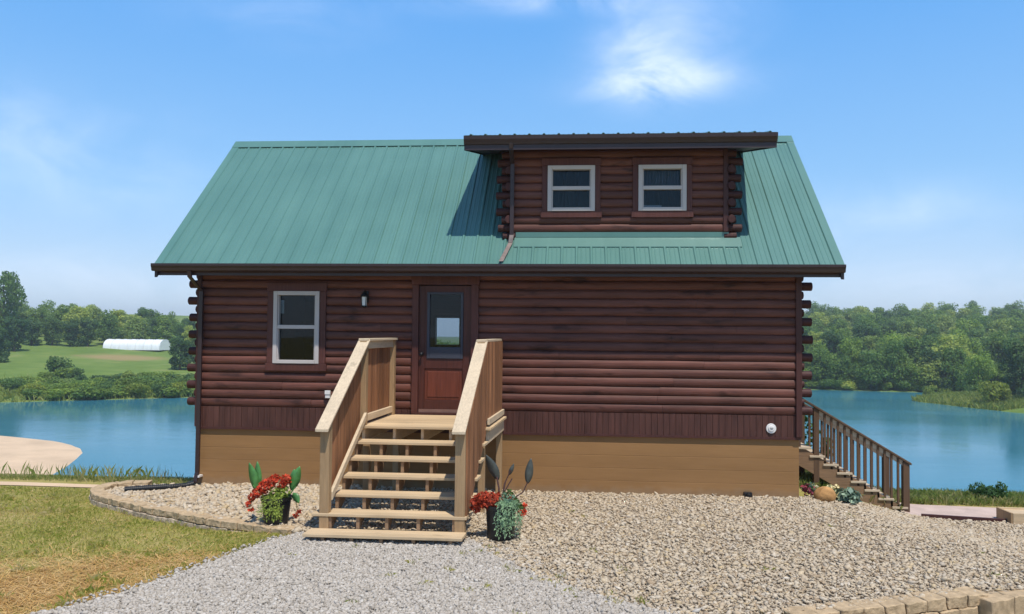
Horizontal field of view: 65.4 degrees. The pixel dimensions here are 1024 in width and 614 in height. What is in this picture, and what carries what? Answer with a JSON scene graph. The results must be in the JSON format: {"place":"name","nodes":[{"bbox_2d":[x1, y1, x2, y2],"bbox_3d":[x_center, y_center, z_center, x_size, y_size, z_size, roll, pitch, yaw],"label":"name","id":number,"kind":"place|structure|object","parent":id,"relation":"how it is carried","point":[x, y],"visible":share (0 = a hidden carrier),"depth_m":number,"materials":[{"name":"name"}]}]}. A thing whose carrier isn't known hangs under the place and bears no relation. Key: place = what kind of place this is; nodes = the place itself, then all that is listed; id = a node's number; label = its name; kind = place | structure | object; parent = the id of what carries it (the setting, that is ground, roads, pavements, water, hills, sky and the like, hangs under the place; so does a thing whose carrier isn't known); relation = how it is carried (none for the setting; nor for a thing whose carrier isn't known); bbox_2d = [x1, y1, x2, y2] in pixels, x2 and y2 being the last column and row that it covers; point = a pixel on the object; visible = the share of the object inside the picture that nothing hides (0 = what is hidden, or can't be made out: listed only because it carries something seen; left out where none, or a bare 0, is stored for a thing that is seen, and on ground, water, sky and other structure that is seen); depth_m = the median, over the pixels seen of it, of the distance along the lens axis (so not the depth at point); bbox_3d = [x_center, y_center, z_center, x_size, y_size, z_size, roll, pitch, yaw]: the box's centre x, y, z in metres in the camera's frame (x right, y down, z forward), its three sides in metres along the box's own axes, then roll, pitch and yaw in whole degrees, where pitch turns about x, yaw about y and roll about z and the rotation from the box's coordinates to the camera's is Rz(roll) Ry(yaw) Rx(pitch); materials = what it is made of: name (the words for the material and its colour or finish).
{"place":"outdoors","nodes":[
{"label":"outdoors","id":0,"kind":"place"},
{"bbox_2d":[0,436,81,474],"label":"beach","id":1,"kind":"structure","parent":0,"point":[16,453],"depth_m":62.53,"materials":[{"name":"sand"}]},
{"bbox_2d":[0,481,96,487],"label":"path","id":2,"kind":"structure","parent":0,"point":[46,484],"depth_m":13.48,"materials":[{"name":"concrete"}]},
{"bbox_2d":[0,472,154,481],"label":"bank grass","id":3,"kind":"structure","parent":0,"point":[41,477],"depth_m":14.03,"materials":[{"name":"plant"}]},
{"bbox_2d":[103,475,195,484],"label":"bank grass","id":4,"kind":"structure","parent":0,"point":[162,480],"depth_m":13.87,"materials":[{"name":"plant"}]},
{"bbox_2d":[0,390,1023,492],"bbox_3d":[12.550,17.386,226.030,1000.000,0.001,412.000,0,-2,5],"label":"lake","id":5,"kind":"structure","parent":0,"point":[939,446],"depth_m":79.25,"materials":[{"name":"liquid"}]},
{"bbox_2d":[0,314,1023,613],"bbox_3d":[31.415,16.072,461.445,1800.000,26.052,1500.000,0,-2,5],"label":"ground","id":6,"kind":"structure","parent":0,"point":[94,358],"depth_m":13.81,"materials":[{"name":"green plant"}]},
{"bbox_2d":[0,327,10,362],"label":"broadleaf tree","id":7,"kind":"object","parent":6,"relation":"on","point":[4,354],"visible":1,"depth_m":149.78,"materials":[{"name":"green plant"}]},
{"bbox_2d":[0,271,26,338],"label":"tall tree","id":8,"kind":"object","parent":6,"relation":"on","point":[12,287],"visible":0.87,"depth_m":191.10,"materials":[{"name":"green plant"}]},
{"bbox_2d":[3,379,23,390],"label":"shrub","id":9,"kind":"object","parent":6,"relation":"on","point":[11,384],"visible":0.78,"depth_m":113.19,"materials":[{"name":"green plant"}]},
{"bbox_2d":[2,316,29,351],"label":"broadleaf tree","id":10,"kind":"object","parent":6,"relation":"on","point":[20,327],"visible":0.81,"depth_m":171.57,"materials":[{"name":"green plant"}]},
{"bbox_2d":[16,383,45,393],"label":"shrub","id":11,"kind":"object","parent":6,"relation":"on","point":[33,385],"visible":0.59,"depth_m":111.14,"materials":[{"name":"green plant"}]},
{"bbox_2d":[25,317,44,345],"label":"broadleaf tree","id":12,"kind":"object","parent":6,"relation":"on","point":[34,332],"visible":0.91,"depth_m":183.18,"materials":[{"name":"green plant"}]},
{"bbox_2d":[26,307,52,330],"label":"broadleaf tree","id":13,"kind":"object","parent":6,"relation":"on","point":[39,317],"visible":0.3,"depth_m":207.85,"materials":[{"name":"green plant"}]},
{"bbox_2d":[44,315,61,345],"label":"broadleaf tree","id":14,"kind":"object","parent":6,"relation":"on","point":[52,325],"visible":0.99,"depth_m":185.49,"materials":[{"name":"green plant"}]},
{"bbox_2d":[44,356,74,375],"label":"shrub","id":15,"kind":"object","parent":6,"relation":"on","point":[54,363],"visible":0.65,"depth_m":132.22,"materials":[{"name":"green plant"}]},
{"bbox_2d":[47,388,75,397],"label":"shrub","id":16,"kind":"object","parent":6,"relation":"on","point":[60,391],"visible":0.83,"depth_m":111.30,"materials":[{"name":"green plant"}]},
{"bbox_2d":[54,304,69,335],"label":"broadleaf tree","id":17,"kind":"object","parent":6,"relation":"on","point":[59,312],"visible":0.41,"depth_m":207.59,"materials":[{"name":"green plant"}]},
{"bbox_2d":[56,367,84,378],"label":"shrub","id":18,"kind":"object","parent":6,"relation":"on","point":[73,373],"visible":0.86,"depth_m":129.75,"materials":[{"name":"green plant"}]},
{"bbox_2d":[61,318,79,346],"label":"broadleaf tree","id":19,"kind":"object","parent":6,"relation":"on","point":[71,326],"visible":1,"depth_m":186.06,"materials":[{"name":"green plant"}]},
{"bbox_2d":[60,305,93,338],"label":"broadleaf tree","id":20,"kind":"object","parent":6,"relation":"on","point":[80,310],"visible":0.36,"depth_m":195.16,"materials":[{"name":"green plant"}]},
{"bbox_2d":[77,317,97,346],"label":"broadleaf tree","id":21,"kind":"object","parent":6,"relation":"on","point":[88,324],"visible":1,"depth_m":188.19,"materials":[{"name":"green plant"}]},
{"bbox_2d":[75,384,103,399],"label":"shrub","id":22,"kind":"object","parent":6,"relation":"on","point":[88,389],"visible":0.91,"depth_m":111.75,"materials":[{"name":"green plant"}]},
{"bbox_2d":[0,460,183,482],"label":"tall grass","id":23,"kind":"structure","parent":6,"relation":"on","point":[77,473],"depth_m":14.10,"materials":[{"name":"plant"}]},
{"bbox_2d":[0,373,194,401],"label":"bank weeds","id":24,"kind":"object","parent":6,"relation":"on","point":[5,395],"visible":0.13,"depth_m":111.71,"materials":[{"name":"plant"}]},
{"bbox_2d":[94,309,123,341],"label":"broadleaf tree","id":25,"kind":"object","parent":6,"relation":"on","point":[107,330],"visible":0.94,"depth_m":194.60,"materials":[{"name":"green plant"}]},
{"bbox_2d":[110,309,126,335],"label":"broadleaf tree","id":26,"kind":"object","parent":6,"relation":"on","point":[120,314],"visible":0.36,"depth_m":218.00,"materials":[{"name":"green plant"}]},
{"bbox_2d":[113,377,140,386],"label":"shrub","id":27,"kind":"object","parent":6,"relation":"on","point":[122,381],"visible":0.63,"depth_m":118.97,"materials":[{"name":"green plant"}]},
{"bbox_2d":[0,487,268,613],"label":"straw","id":28,"kind":"object","parent":6,"relation":"on","point":[18,588],"visible":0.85,"depth_m":8.46,"materials":[{"name":"plant"}]},
{"bbox_2d":[120,317,149,338],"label":"broadleaf tree","id":29,"kind":"object","parent":6,"relation":"on","point":[132,330],"visible":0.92,"depth_m":195.34,"materials":[{"name":"green plant"}]},
{"bbox_2d":[103,339,169,349],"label":"greenhouse","id":30,"kind":"object","parent":6,"relation":"on","point":[139,344],"visible":0.96,"depth_m":187.54,"materials":[{"name":"white plastic"}]},
{"bbox_2d":[122,383,151,395],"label":"shrub","id":31,"kind":"object","parent":6,"relation":"on","point":[136,389],"visible":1,"depth_m":115.15,"materials":[{"name":"green plant"}]},
{"bbox_2d":[136,307,151,338],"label":"broadleaf tree","id":32,"kind":"object","parent":6,"relation":"on","point":[142,312],"visible":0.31,"depth_m":218.20,"materials":[{"name":"green plant"}]},
{"bbox_2d":[0,485,289,613],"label":"lawn grass","id":33,"kind":"structure","parent":6,"relation":"on","point":[114,523],"depth_m":10.25,"materials":[{"name":"green plant"}]},
{"bbox_2d":[151,382,171,397],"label":"shrub","id":34,"kind":"object","parent":6,"relation":"on","point":[157,389],"visible":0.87,"depth_m":116.34,"materials":[{"name":"green plant"}]},
{"bbox_2d":[151,315,175,339],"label":"broadleaf tree","id":35,"kind":"object","parent":6,"relation":"on","point":[163,327],"visible":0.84,"depth_m":195.79,"materials":[{"name":"green plant"}]},
{"bbox_2d":[171,321,188,338],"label":"broadleaf tree","id":36,"kind":"object","parent":6,"relation":"on","point":[180,327],"visible":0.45,"depth_m":207.69,"materials":[{"name":"green plant"}]},
{"bbox_2d":[168,336,195,369],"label":"round tree","id":37,"kind":"object","parent":6,"relation":"on","point":[181,345],"visible":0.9,"depth_m":149.19,"materials":[{"name":"green plant"}]},
{"bbox_2d":[89,480,294,534],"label":"stone kerb","id":38,"kind":"structure","parent":6,"relation":"on","point":[109,501],"depth_m":10.96,"materials":[{"name":"stone"}]},
{"bbox_2d":[30,531,700,613],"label":"gravel stones","id":39,"kind":"object","parent":6,"relation":"on","point":[249,579],"visible":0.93,"depth_m":7.84,"materials":[{"name":"gravel"}]},
{"bbox_2d":[151,131,845,497],"bbox_3d":[-0.168,1.477,15.173,10.750,9.456,6.010,0,-2,5],"label":"log cabin","id":40,"kind":"object","parent":6,"relation":"on","point":[635,303],"visible":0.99,"depth_m":12.72,"materials":[{"name":"brown wood"}]},
{"bbox_2d":[265,283,327,370],"bbox_3d":[-3.518,0.324,13.053,1.017,1.435,0.148,0,-2,5],"label":"window","id":41,"kind":"structure","parent":40,"relation":"in","point":[275,290],"depth_m":13.00,"materials":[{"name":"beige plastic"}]},
{"bbox_2d":[418,286,470,412],"bbox_3d":[-1.083,0.677,12.833,0.850,2.040,0.135,0,-2,5],"label":"door","id":42,"kind":"structure","parent":40,"relation":"in","point":[443,371],"depth_m":12.84,"materials":[{"name":"wood"}]},
{"bbox_2d":[433,315,460,346],"bbox_3d":[-1.423,0.540,17.715,0.640,0.710,0.190,0,-2,5],"label":"back window frame","id":43,"kind":"structure","parent":40,"relation":"in","point":[435,317],"depth_m":17.63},
{"bbox_2d":[541,158,601,217],"bbox_3d":[0.949,-1.901,12.769,0.970,0.954,0.148,0,-2,5],"label":"window","id":44,"kind":"structure","parent":40,"relation":"in","point":[549,165],"depth_m":12.71,"materials":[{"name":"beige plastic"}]},
{"bbox_2d":[631,157,692,217],"bbox_3d":[2.386,-1.891,12.691,0.968,0.954,0.223,0,-2,5],"label":"window","id":45,"kind":"structure","parent":40,"relation":"in","point":[684,164],"depth_m":12.61,"materials":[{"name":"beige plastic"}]},
{"bbox_2d":[300,486,1023,613],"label":"river rock bed","id":46,"kind":"object","parent":6,"relation":"on","point":[751,582],"visible":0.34,"depth_m":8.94,"materials":[{"name":"gravel"}]},
{"bbox_2d":[302,338,506,544],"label":"entry steps","id":47,"kind":"structure","parent":46,"relation":"on","point":[363,392],"depth_m":10.57,"materials":[{"name":"brown wood"}]},
{"bbox_2d":[469,455,532,540],"bbox_3d":[-0.150,2.322,9.781,0.644,1.011,0.531,-1,-2,32],"label":"flower pot","id":48,"kind":"object","parent":46,"relation":"on","point":[502,508],"visible":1,"depth_m":9.66,"materials":[{"name":"black plastic"}]},
{"bbox_2d":[289,509,1006,613],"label":"weeds","id":49,"kind":"object","parent":46,"relation":"on","point":[452,569],"visible":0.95,"depth_m":8.21,"materials":[{"name":"plant"}]},
{"bbox_2d":[800,482,815,495],"bbox_3d":[4.688,2.881,12.631,0.242,0.197,0.264,0,-2,5],"label":"flowering plant","id":50,"kind":"object","parent":46,"relation":"on","point":[805,486],"visible":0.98,"depth_m":12.59,"materials":[{"name":"red plant"}]},
{"bbox_2d":[813,486,835,501],"bbox_3d":[4.818,2.876,12.273,0.317,0.223,0.281,0,-2,5],"label":"boulder","id":51,"kind":"object","parent":46,"relation":"on","point":[825,493],"visible":0.94,"depth_m":12.18,"materials":[{"name":"stone"}]},
{"bbox_2d":[835,487,862,504],"bbox_3d":[5.225,2.917,12.390,0.408,0.258,0.435,0,-2,5],"label":"leafy plant","id":52,"kind":"object","parent":46,"relation":"on","point":[849,495],"visible":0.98,"depth_m":12.28,"materials":[{"name":"green plant"}]},
{"bbox_2d":[802,335,825,380],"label":"broadleaf tree","id":53,"kind":"object","parent":6,"relation":"on","point":[806,348],"visible":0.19,"depth_m":156.03,"materials":[{"name":"green plant"}]},
{"bbox_2d":[808,312,829,330],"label":"broadleaf tree","id":54,"kind":"object","parent":6,"relation":"on","point":[818,316],"visible":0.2,"depth_m":244.31,"materials":[{"name":"green plant"}]},
{"bbox_2d":[806,348,839,381],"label":"broadleaf tree","id":55,"kind":"object","parent":6,"relation":"on","point":[830,369],"visible":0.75,"depth_m":147.49,"materials":[{"name":"green plant"}]},
{"bbox_2d":[805,346,843,381],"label":"broadleaf tree","id":56,"kind":"object","parent":6,"relation":"on","point":[831,358],"visible":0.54,"depth_m":148.11,"materials":[{"name":"green plant"}]},
{"bbox_2d":[818,379,835,388],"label":"shrub","id":57,"kind":"object","parent":6,"relation":"on","point":[826,383],"visible":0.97,"depth_m":145.94,"materials":[{"name":"green plant"}]},
{"bbox_2d":[820,329,846,358],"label":"broadleaf tree","id":58,"kind":"object","parent":6,"relation":"on","point":[833,338],"visible":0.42,"depth_m":165.16,"materials":[{"name":"green plant"}]},
{"bbox_2d":[835,355,855,389],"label":"broadleaf tree","id":59,"kind":"object","parent":6,"relation":"on","point":[845,367],"visible":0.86,"depth_m":147.00,"materials":[{"name":"green plant"}]},
{"bbox_2d":[830,336,862,380],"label":"broadleaf tree","id":60,"kind":"object","parent":6,"relation":"on","point":[852,351],"visible":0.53,"depth_m":153.71,"materials":[{"name":"green plant"}]},
{"bbox_2d":[799,399,911,511],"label":"side staircase","id":61,"kind":"structure","parent":6,"relation":"on","point":[815,462],"depth_m":13.49,"materials":[{"name":"brown wood"}]},
{"bbox_2d":[849,323,881,362],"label":"broadleaf tree","id":62,"kind":"object","parent":6,"relation":"on","point":[863,330],"visible":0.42,"depth_m":185.02,"materials":[{"name":"green plant"}]},
{"bbox_2d":[856,316,881,348],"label":"broadleaf tree","id":63,"kind":"object","parent":6,"relation":"on","point":[868,323],"visible":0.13,"depth_m":198.96,"materials":[{"name":"green plant"}]},
{"bbox_2d":[860,335,879,351],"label":"broadleaf tree","id":64,"kind":"object","parent":6,"relation":"on","point":[869,342],"visible":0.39,"depth_m":173.81,"materials":[{"name":"green plant"}]},
{"bbox_2d":[853,312,890,337],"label":"broadleaf tree","id":65,"kind":"object","parent":6,"relation":"on","point":[874,319],"visible":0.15,"depth_m":213.28,"materials":[{"name":"green plant"}]},
{"bbox_2d":[849,349,899,385],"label":"broadleaf tree","id":66,"kind":"object","parent":6,"relation":"on","point":[866,371],"visible":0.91,"depth_m":144.81,"materials":[{"name":"green plant"}]},
{"bbox_2d":[880,320,897,342],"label":"broadleaf tree","id":67,"kind":"object","parent":6,"relation":"on","point":[891,325],"visible":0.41,"depth_m":213.12,"materials":[{"name":"green plant"}]},
{"bbox_2d":[868,330,910,366],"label":"broadleaf tree","id":68,"kind":"object","parent":6,"relation":"on","point":[884,344],"visible":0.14,"depth_m":158.10,"materials":[{"name":"green plant"}]},
{"bbox_2d":[871,339,910,388],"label":"broadleaf tree","id":69,"kind":"object","parent":6,"relation":"on","point":[896,348],"visible":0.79,"depth_m":144.72,"materials":[{"name":"green plant"}]},
{"bbox_2d":[893,380,911,390],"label":"shrub","id":70,"kind":"object","parent":6,"relation":"on","point":[904,385],"visible":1,"depth_m":142.94,"materials":[{"name":"green plant"}]},
{"bbox_2d":[897,320,914,340],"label":"broadleaf tree","id":71,"kind":"object","parent":6,"relation":"on","point":[906,327],"visible":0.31,"depth_m":201.04,"materials":[{"name":"green plant"}]},
{"bbox_2d":[889,356,924,389],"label":"broadleaf tree","id":72,"kind":"object","parent":6,"relation":"on","point":[913,378],"visible":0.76,"depth_m":143.39,"materials":[{"name":"green plant"}]},
{"bbox_2d":[900,336,921,374],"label":"broadleaf tree","id":73,"kind":"object","parent":6,"relation":"on","point":[911,349],"visible":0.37,"depth_m":152.10,"materials":[{"name":"green plant"}]},
{"bbox_2d":[910,356,946,389],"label":"broadleaf tree","id":74,"kind":"object","parent":6,"relation":"on","point":[929,370],"visible":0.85,"depth_m":142.03,"materials":[{"name":"green plant"}]},
{"bbox_2d":[917,333,940,356],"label":"broadleaf tree","id":75,"kind":"object","parent":6,"relation":"on","point":[927,341],"visible":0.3,"depth_m":167.03,"materials":[{"name":"green plant"}]},
{"bbox_2d":[920,347,944,381],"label":"broadleaf tree","id":76,"kind":"object","parent":6,"relation":"on","point":[930,353],"visible":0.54,"depth_m":143.85,"materials":[{"name":"green plant"}]},
{"bbox_2d":[919,309,950,326],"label":"broadleaf tree","id":77,"kind":"object","parent":6,"relation":"on","point":[928,312],"visible":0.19,"depth_m":259.83,"materials":[{"name":"green plant"}]},
{"bbox_2d":[931,314,956,334],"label":"broadleaf tree","id":78,"kind":"object","parent":6,"relation":"on","point":[944,326],"visible":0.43,"depth_m":229.06,"materials":[{"name":"green plant"}]},
{"bbox_2d":[917,334,975,371],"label":"pale tree","id":79,"kind":"object","parent":6,"relation":"on","point":[951,341],"visible":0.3,"depth_m":145.52,"materials":[{"name":"green plant"}]},
{"bbox_2d":[916,607,976,613],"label":"block wall","id":80,"kind":"structure","parent":6,"relation":"on","point":[967,610],"depth_m":7.66,"materials":[{"name":"stone"}]},
{"bbox_2d":[781,586,987,613],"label":"block wall","id":81,"kind":"structure","parent":80,"relation":"on","point":[936,601],"depth_m":7.54,"materials":[{"name":"stone"}]},
{"bbox_2d":[931,347,969,386],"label":"broadleaf tree","id":82,"kind":"object","parent":6,"relation":"on","point":[956,372],"visible":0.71,"depth_m":141.57,"materials":[{"name":"green plant"}]},
{"bbox_2d":[943,346,972,385],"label":"broadleaf tree","id":83,"kind":"object","parent":6,"relation":"on","point":[961,357],"visible":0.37,"depth_m":142.69,"materials":[{"name":"green plant"}]},
{"bbox_2d":[921,514,1006,522],"bbox_3d":[7.397,3.484,13.019,1.334,0.160,0.040,0,-2,8],"label":"edging board","id":84,"kind":"object","parent":6,"relation":"on","point":[952,517],"visible":0.48,"depth_m":13.01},
{"bbox_2d":[911,390,1023,410],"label":"reeds","id":85,"kind":"object","parent":6,"relation":"on","point":[971,399],"visible":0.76,"depth_m":115.00,"materials":[{"name":"plant"}]},
{"bbox_2d":[949,328,986,362],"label":"broadleaf tree","id":86,"kind":"object","parent":6,"relation":"on","point":[971,348],"visible":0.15,"depth_m":158.55,"materials":[{"name":"green plant"}]},
{"bbox_2d":[952,318,985,346],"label":"broadleaf tree","id":87,"kind":"object","parent":6,"relation":"on","point":[973,324],"visible":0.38,"depth_m":197.82,"materials":[{"name":"green plant"}]},
{"bbox_2d":[966,328,988,351],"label":"broadleaf tree","id":88,"kind":"object","parent":6,"relation":"on","point":[979,334],"visible":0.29,"depth_m":184.59,"materials":[{"name":"green plant"}]},
{"bbox_2d":[956,350,1001,387],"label":"broadleaf tree","id":89,"kind":"object","parent":6,"relation":"on","point":[984,374],"visible":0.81,"depth_m":132.31,"materials":[{"name":"green plant"}]},
{"bbox_2d":[967,481,1007,503],"bbox_3d":[8.722,3.409,14.600,0.532,0.472,0.578,1,-2,-25],"label":"shrub","id":90,"kind":"object","parent":6,"relation":"on","point":[981,489],"visible":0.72,"depth_m":14.54,"materials":[{"name":"green plant"}]},
{"bbox_2d":[977,381,1011,402],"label":"shrub","id":91,"kind":"object","parent":6,"relation":"on","point":[996,390],"visible":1,"depth_m":111.27,"materials":[{"name":"green plant"}]},
{"bbox_2d":[985,318,1011,336],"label":"broadleaf tree","id":92,"kind":"object","parent":6,"relation":"on","point":[1001,325],"visible":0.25,"depth_m":200.41,"materials":[{"name":"green plant"}]},
{"bbox_2d":[980,329,1018,379],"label":"broadleaf tree","id":93,"kind":"object","parent":6,"relation":"on","point":[994,344],"visible":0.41,"depth_m":157.64,"materials":[{"name":"green plant"}]},
{"bbox_2d":[976,585,1023,613],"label":"block wall","id":94,"kind":"structure","parent":6,"relation":"on","point":[1010,601],"depth_m":7.74,"materials":[{"name":"stone"}]},
{"bbox_2d":[996,507,1023,523],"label":"timber box","id":95,"kind":"object","parent":6,"relation":"on","point":[1013,515],"visible":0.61,"depth_m":12.97,"materials":[{"name":"brown wood"}]},
{"bbox_2d":[998,338,1023,395],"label":"shore tree","id":96,"kind":"object","parent":6,"relation":"on","point":[1015,349],"visible":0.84,"depth_m":116.76,"materials":[{"name":"green plant"}]},
{"bbox_2d":[998,314,1023,335],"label":"broadleaf tree","id":97,"kind":"object","parent":6,"relation":"on","point":[1014,323],"visible":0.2,"depth_m":208.29,"materials":[{"name":"green plant"}]},
{"bbox_2d":[0,0,1023,336],"label":"sky","id":98,"kind":"structure","parent":0,"point":[904,119],"materials":[{"name":"blue"}]},
{"bbox_2d":[799,469,1023,509],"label":"bank grass","id":99,"kind":"structure","parent":0,"point":[948,496],"depth_m":14.36,"materials":[{"name":"plant"}]},
{"bbox_2d":[900,504,995,517],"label":"path","id":100,"kind":"structure","parent":0,"point":[919,509],"depth_m":13.74,"materials":[{"name":"concrete"}]},
{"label":"river rock bed","id":101,"kind":"structure","parent":0,"visible":0},
{"bbox_2d":[100,481,360,532],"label":"river rocks","id":102,"kind":"object","parent":101,"relation":"on","point":[227,499],"visible":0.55,"depth_m":11.69,"materials":[{"name":"gravel"}]},
{"bbox_2d":[124,481,194,491],"bbox_3d":[-5.594,2.874,12.678,1.040,0.131,0.169,2,-2,-31],"label":"drain pipe","id":103,"kind":"object","parent":102,"relation":"on","point":[155,487],"visible":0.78,"depth_m":12.61,"materials":[{"name":"black plastic"}]},
{"bbox_2d":[245,461,301,524],"bbox_3d":[-3.094,2.401,10.319,0.674,0.775,0.481,-1,-2,31],"label":"flower pot","id":104,"kind":"object","parent":102,"relation":"on","point":[275,508],"visible":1,"depth_m":10.27,"materials":[{"name":"black plastic"}]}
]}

